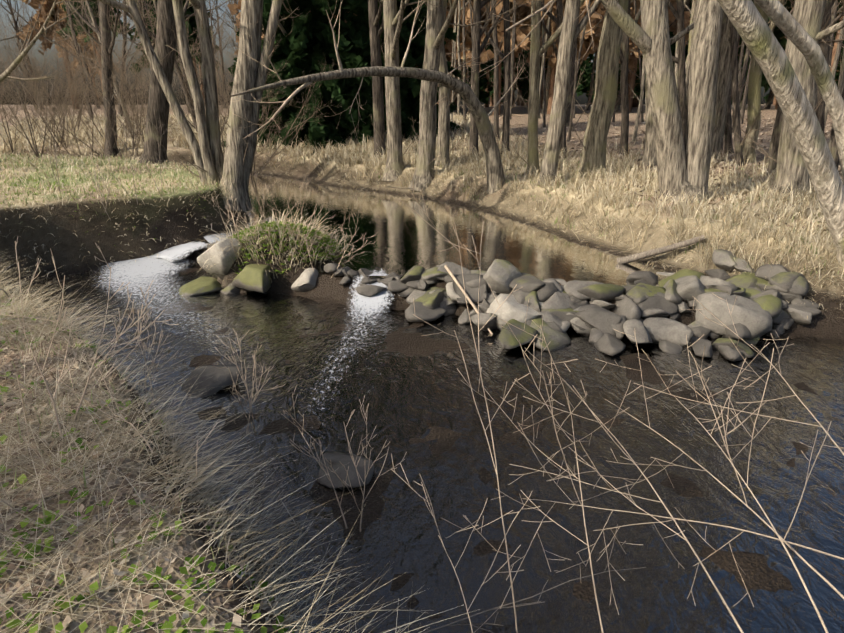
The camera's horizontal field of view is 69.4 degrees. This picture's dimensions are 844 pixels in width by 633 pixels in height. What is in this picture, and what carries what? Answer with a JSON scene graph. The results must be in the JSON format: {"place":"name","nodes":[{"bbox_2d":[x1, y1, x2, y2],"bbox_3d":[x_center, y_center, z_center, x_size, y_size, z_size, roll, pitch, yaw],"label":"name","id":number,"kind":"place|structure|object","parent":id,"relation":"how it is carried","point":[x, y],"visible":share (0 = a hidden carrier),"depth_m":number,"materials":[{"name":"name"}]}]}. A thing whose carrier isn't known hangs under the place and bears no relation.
{"place":"outdoors","nodes":[
{"label":"outdoors","id":0,"kind":"place"},
{"bbox_2d":[0,177,294,632],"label":"low green weeds","id":1,"kind":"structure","parent":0,"point":[166,626],"depth_m":1.94,"materials":[{"name":"green plant"}]},
{"bbox_2d":[0,0,773,104],"label":"sky","id":2,"kind":"structure","parent":0,"point":[583,100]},
{"bbox_2d":[0,263,843,632],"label":"stream water","id":3,"kind":"structure","parent":0,"point":[404,397],"depth_m":4.38,"materials":[{"name":"black liquid"}]},
{"bbox_2d":[94,232,248,357],"bbox_3d":[-3.478,-0.503,8.307,2.630,0.300,5.782,-6,20,-18],"label":"water foam","id":4,"kind":"object","parent":3,"relation":"on","point":[151,267],"visible":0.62,"depth_m":9.16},
{"bbox_2d":[297,269,393,479],"bbox_3d":[-0.722,0.248,6.154,0.836,0.300,4.916,1,19,2],"label":"water foam","id":5,"kind":"object","parent":3,"relation":"on","point":[368,305],"visible":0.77,"depth_m":7.62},
{"bbox_2d":[0,104,843,632],"bbox_3d":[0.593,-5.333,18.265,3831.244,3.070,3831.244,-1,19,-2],"label":"ground","id":6,"kind":"structure","parent":0,"point":[76,236],"depth_m":7.17,"materials":[{"name":"brown soil"}]},
{"bbox_2d":[15,0,100,108],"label":"tree","id":7,"kind":"object","parent":6,"relation":"on","point":[46,8],"visible":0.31,"depth_m":56.20,"materials":[{"name":"brown plant"}]},
{"bbox_2d":[56,27,117,101],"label":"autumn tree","id":8,"kind":"object","parent":6,"relation":"on","point":[91,54],"visible":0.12,"depth_m":80.21,"materials":[{"name":"brown plant"}]},
{"bbox_2d":[55,0,134,105],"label":"tree","id":9,"kind":"object","parent":6,"relation":"on","point":[94,9],"visible":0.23,"depth_m":51.69,"materials":[{"name":"brown plant"}]},
{"bbox_2d":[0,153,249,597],"bbox_3d":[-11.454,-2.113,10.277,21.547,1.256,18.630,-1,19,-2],"label":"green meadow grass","id":10,"kind":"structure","parent":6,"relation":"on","point":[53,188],"depth_m":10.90,"materials":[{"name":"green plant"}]},
{"bbox_2d":[0,305,291,632],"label":"dry grass","id":11,"kind":"structure","parent":6,"relation":"on","point":[148,599],"depth_m":2.21,"materials":[{"name":"brown plant"}]},
{"bbox_2d":[130,0,179,72],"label":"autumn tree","id":12,"kind":"object","parent":6,"relation":"on","point":[146,21],"visible":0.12,"depth_m":70.17,"materials":[{"name":"brown plant"}]},
{"bbox_2d":[0,152,317,632],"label":"dry meadow grass","id":13,"kind":"structure","parent":6,"relation":"on","point":[6,163],"depth_m":10.76,"materials":[{"name":"beige plant"}]},
{"bbox_2d":[176,0,219,96],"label":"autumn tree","id":14,"kind":"object","parent":6,"relation":"on","point":[190,22],"visible":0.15,"depth_m":76.68,"materials":[{"name":"brown plant"}]},
{"bbox_2d":[198,18,211,104],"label":"forest conifer","id":15,"kind":"object","parent":6,"relation":"on","point":[202,86],"visible":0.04,"depth_m":96.88,"materials":[{"name":"green plant"}]},
{"bbox_2d":[0,250,489,632],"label":"dead grass","id":16,"kind":"structure","parent":6,"relation":"on","point":[220,509],"depth_m":2.42,"materials":[{"name":"beige plant"}]},
{"bbox_2d":[227,0,262,71],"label":"tree","id":17,"kind":"object","parent":6,"relation":"on","point":[233,7],"depth_m":39.75,"materials":[{"name":"brown plant"}]},
{"bbox_2d":[179,217,318,295],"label":"mossy rocks","id":18,"kind":"object","parent":6,"relation":"on","point":[253,277],"visible":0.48,"depth_m":8.26,"materials":[{"name":"green stone"}]},
{"bbox_2d":[0,111,543,180],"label":"dry grass","id":19,"kind":"structure","parent":6,"relation":"on","point":[456,119],"depth_m":22.73,"materials":[{"name":"beige plant"}]},
{"bbox_2d":[193,209,362,284],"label":"island grass","id":20,"kind":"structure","parent":6,"relation":"on","point":[289,253],"depth_m":8.48,"materials":[{"name":"green plant"}]},
{"bbox_2d":[231,221,345,273],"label":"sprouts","id":21,"kind":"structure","parent":6,"relation":"on","point":[329,239],"depth_m":8.55,"materials":[{"name":"green plant"}]},
{"bbox_2d":[221,0,386,152],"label":"spruce","id":22,"kind":"object","parent":6,"relation":"on","point":[305,46],"visible":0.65,"depth_m":21.04,"materials":[{"name":"green plant"}]},
{"bbox_2d":[0,82,704,632],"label":"grey twigs","id":23,"kind":"object","parent":6,"relation":"on","point":[656,252],"visible":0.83,"depth_m":8.52,"materials":[{"name":"grey wood"}]},
{"bbox_2d":[346,0,463,142],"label":"spruce","id":24,"kind":"object","parent":6,"relation":"on","point":[410,97],"visible":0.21,"depth_m":23.71,"materials":[{"name":"green plant"}]},
{"bbox_2d":[0,0,843,176],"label":"background trees","id":25,"kind":"object","parent":6,"relation":"on","point":[733,123],"visible":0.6,"depth_m":19.80,"materials":[{"name":"brown plant"}]},
{"bbox_2d":[0,171,843,632],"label":"pale twigs","id":26,"kind":"object","parent":6,"relation":"on","point":[446,267],"visible":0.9,"depth_m":2.93,"materials":[{"name":"beige plant"}]},
{"bbox_2d":[0,145,843,632],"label":"bank fringe grass","id":27,"kind":"structure","parent":6,"relation":"on","point":[262,597],"depth_m":3.69,"materials":[{"name":"beige plant"}]},
{"bbox_2d":[0,0,843,210],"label":"trees","id":28,"kind":"object","parent":6,"relation":"on","point":[676,158],"depth_m":11.13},
{"bbox_2d":[445,16,462,68],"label":"tree","id":29,"kind":"object","parent":6,"relation":"on","point":[448,57],"visible":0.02,"depth_m":40.37,"materials":[{"name":"brown plant"}]},
{"bbox_2d":[450,78,461,109],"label":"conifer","id":30,"kind":"object","parent":6,"relation":"on","point":[455,100],"depth_m":53.18,"materials":[{"name":"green plant"}]},
{"bbox_2d":[446,58,468,78],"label":"forest conifer","id":31,"kind":"object","parent":6,"relation":"on","point":[461,70],"depth_m":48.88,"materials":[{"name":"green plant"}]},
{"bbox_2d":[427,0,493,103],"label":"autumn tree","id":32,"kind":"object","parent":6,"relation":"on","point":[449,46],"visible":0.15,"depth_m":39.17,"materials":[{"name":"brown plant"}]},
{"bbox_2d":[450,44,492,103],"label":"forest conifer","id":33,"kind":"object","parent":6,"relation":"on","point":[484,96],"depth_m":58.30,"materials":[{"name":"green plant"}]},
{"bbox_2d":[181,272,762,488],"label":"bank rocks","id":34,"kind":"object","parent":6,"relation":"on","point":[210,378],"visible":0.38,"depth_m":4.42,"materials":[{"name":"grey stone"}]},
{"bbox_2d":[481,59,503,105],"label":"forest conifer","id":35,"kind":"object","parent":6,"relation":"on","point":[492,92],"visible":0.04,"depth_m":79.92,"materials":[{"name":"green plant"}]},
{"bbox_2d":[482,45,503,106],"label":"forest conifer","id":36,"kind":"object","parent":6,"relation":"on","point":[490,62],"visible":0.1,"depth_m":68.71,"materials":[{"name":"green plant"}]},
{"bbox_2d":[446,0,555,114],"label":"forest larch","id":37,"kind":"object","parent":6,"relation":"on","point":[521,34],"visible":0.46,"depth_m":39.52,"materials":[{"name":"brown plant"}]},
{"bbox_2d":[199,243,821,338],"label":"rocks","id":38,"kind":"object","parent":6,"relation":"on","point":[798,302],"visible":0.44,"depth_m":7.08,"materials":[{"name":"grey stone"}]},
{"bbox_2d":[503,57,520,107],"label":"forest conifer","id":39,"kind":"object","parent":6,"relation":"on","point":[514,83],"visible":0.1,"depth_m":63.58,"materials":[{"name":"green plant"}]},
{"bbox_2d":[514,89,520,105],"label":"forest conifer","id":40,"kind":"object","parent":6,"relation":"on","point":[519,100],"visible":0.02,"depth_m":96.70,"materials":[{"name":"green plant"}]},
{"bbox_2d":[491,52,547,103],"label":"forest conifer","id":41,"kind":"object","parent":6,"relation":"on","point":[523,84],"visible":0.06,"depth_m":65.62,"materials":[{"name":"green plant"}]},
{"bbox_2d":[518,40,547,107],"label":"forest conifer","id":42,"kind":"object","parent":6,"relation":"on","point":[525,56],"visible":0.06,"depth_m":59.95,"materials":[{"name":"green plant"}]},
{"bbox_2d":[230,0,843,267],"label":"tree trunks","id":43,"kind":"object","parent":6,"relation":"on","point":[756,34],"visible":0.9,"depth_m":6.26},
{"bbox_2d":[253,134,843,299],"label":"bank grass","id":44,"kind":"structure","parent":6,"relation":"on","point":[728,211],"depth_m":10.47,"materials":[{"name":"beige plant"}]},
{"bbox_2d":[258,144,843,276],"bbox_3d":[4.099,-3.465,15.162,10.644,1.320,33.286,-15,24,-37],"label":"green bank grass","id":45,"kind":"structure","parent":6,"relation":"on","point":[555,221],"depth_m":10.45,"materials":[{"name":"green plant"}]},
{"bbox_2d":[515,0,603,113],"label":"tree","id":46,"kind":"object","parent":6,"relation":"on","point":[596,41],"visible":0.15,"depth_m":39.57,"materials":[{"name":"brown plant"}]},
{"bbox_2d":[284,116,843,230],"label":"leaf litter wood","id":47,"kind":"object","parent":6,"relation":"on","point":[652,197],"visible":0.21,"depth_m":14.19,"materials":[{"name":"brown plant"}]},
{"bbox_2d":[354,249,811,360],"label":"rocks","id":48,"kind":"object","parent":6,"relation":"on","point":[597,321],"visible":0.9,"depth_m":6.86,"materials":[{"name":"grey stone"}]},
{"bbox_2d":[573,21,595,102],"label":"forest conifer","id":49,"kind":"object","parent":6,"relation":"on","point":[586,67],"visible":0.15,"depth_m":87.30,"materials":[{"name":"green plant"}]},
{"bbox_2d":[577,0,642,104],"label":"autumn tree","id":50,"kind":"object","parent":6,"relation":"on","point":[586,43],"visible":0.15,"depth_m":39.42,"materials":[{"name":"brown plant"}]},
{"bbox_2d":[616,53,644,106],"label":"forest conifer","id":51,"kind":"object","parent":6,"relation":"on","point":[637,93],"visible":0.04,"depth_m":68.67,"materials":[{"name":"green plant"}]},
{"bbox_2d":[495,0,784,176],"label":"trunks","id":52,"kind":"object","parent":6,"relation":"on","point":[594,143],"visible":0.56,"depth_m":13.09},
{"bbox_2d":[617,0,689,111],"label":"forest conifer","id":53,"kind":"object","parent":6,"relation":"on","point":[673,26],"visible":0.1,"depth_m":43.62,"materials":[{"name":"green plant"}]},
{"bbox_2d":[618,0,691,96],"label":"forest conifer","id":54,"kind":"object","parent":6,"relation":"on","point":[673,46],"visible":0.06,"depth_m":57.34,"materials":[{"name":"green plant"}]},
{"bbox_2d":[718,47,751,64],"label":"forest conifer","id":55,"kind":"object","parent":6,"relation":"on","point":[744,52],"depth_m":58.46,"materials":[{"name":"green plant"}]},
{"bbox_2d":[731,0,789,96],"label":"forest conifer","id":56,"kind":"object","parent":6,"relation":"on","point":[787,3],"visible":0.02,"depth_m":43.60,"materials":[{"name":"green plant"}]},
{"bbox_2d":[762,85,773,101],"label":"forest conifer","id":57,"kind":"object","parent":6,"relation":"on","point":[766,89],"visible":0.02,"depth_m":83.92,"materials":[{"name":"green plant"}]},
{"bbox_2d":[731,0,843,108],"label":"forest conifer","id":58,"kind":"object","parent":6,"relation":"on","point":[779,35],"visible":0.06,"depth_m":47.00,"materials":[{"name":"green plant"}]},
{"bbox_2d":[830,0,843,80],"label":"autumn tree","id":59,"kind":"object","parent":6,"relation":"on","point":[840,5],"visible":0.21,"depth_m":42.02,"materials":[{"name":"brown plant"}]},
{"bbox_2d":[835,38,843,86],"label":"forest conifer","id":60,"kind":"object","parent":6,"relation":"on","point":[837,75],"visible":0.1,"depth_m":57.78,"materials":[{"name":"green plant"}]},
{"bbox_2d":[187,174,843,304],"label":"stream water","id":61,"kind":"structure","parent":0,"point":[404,239],"depth_m":10.55,"materials":[{"name":"brown liquid"}]}
]}

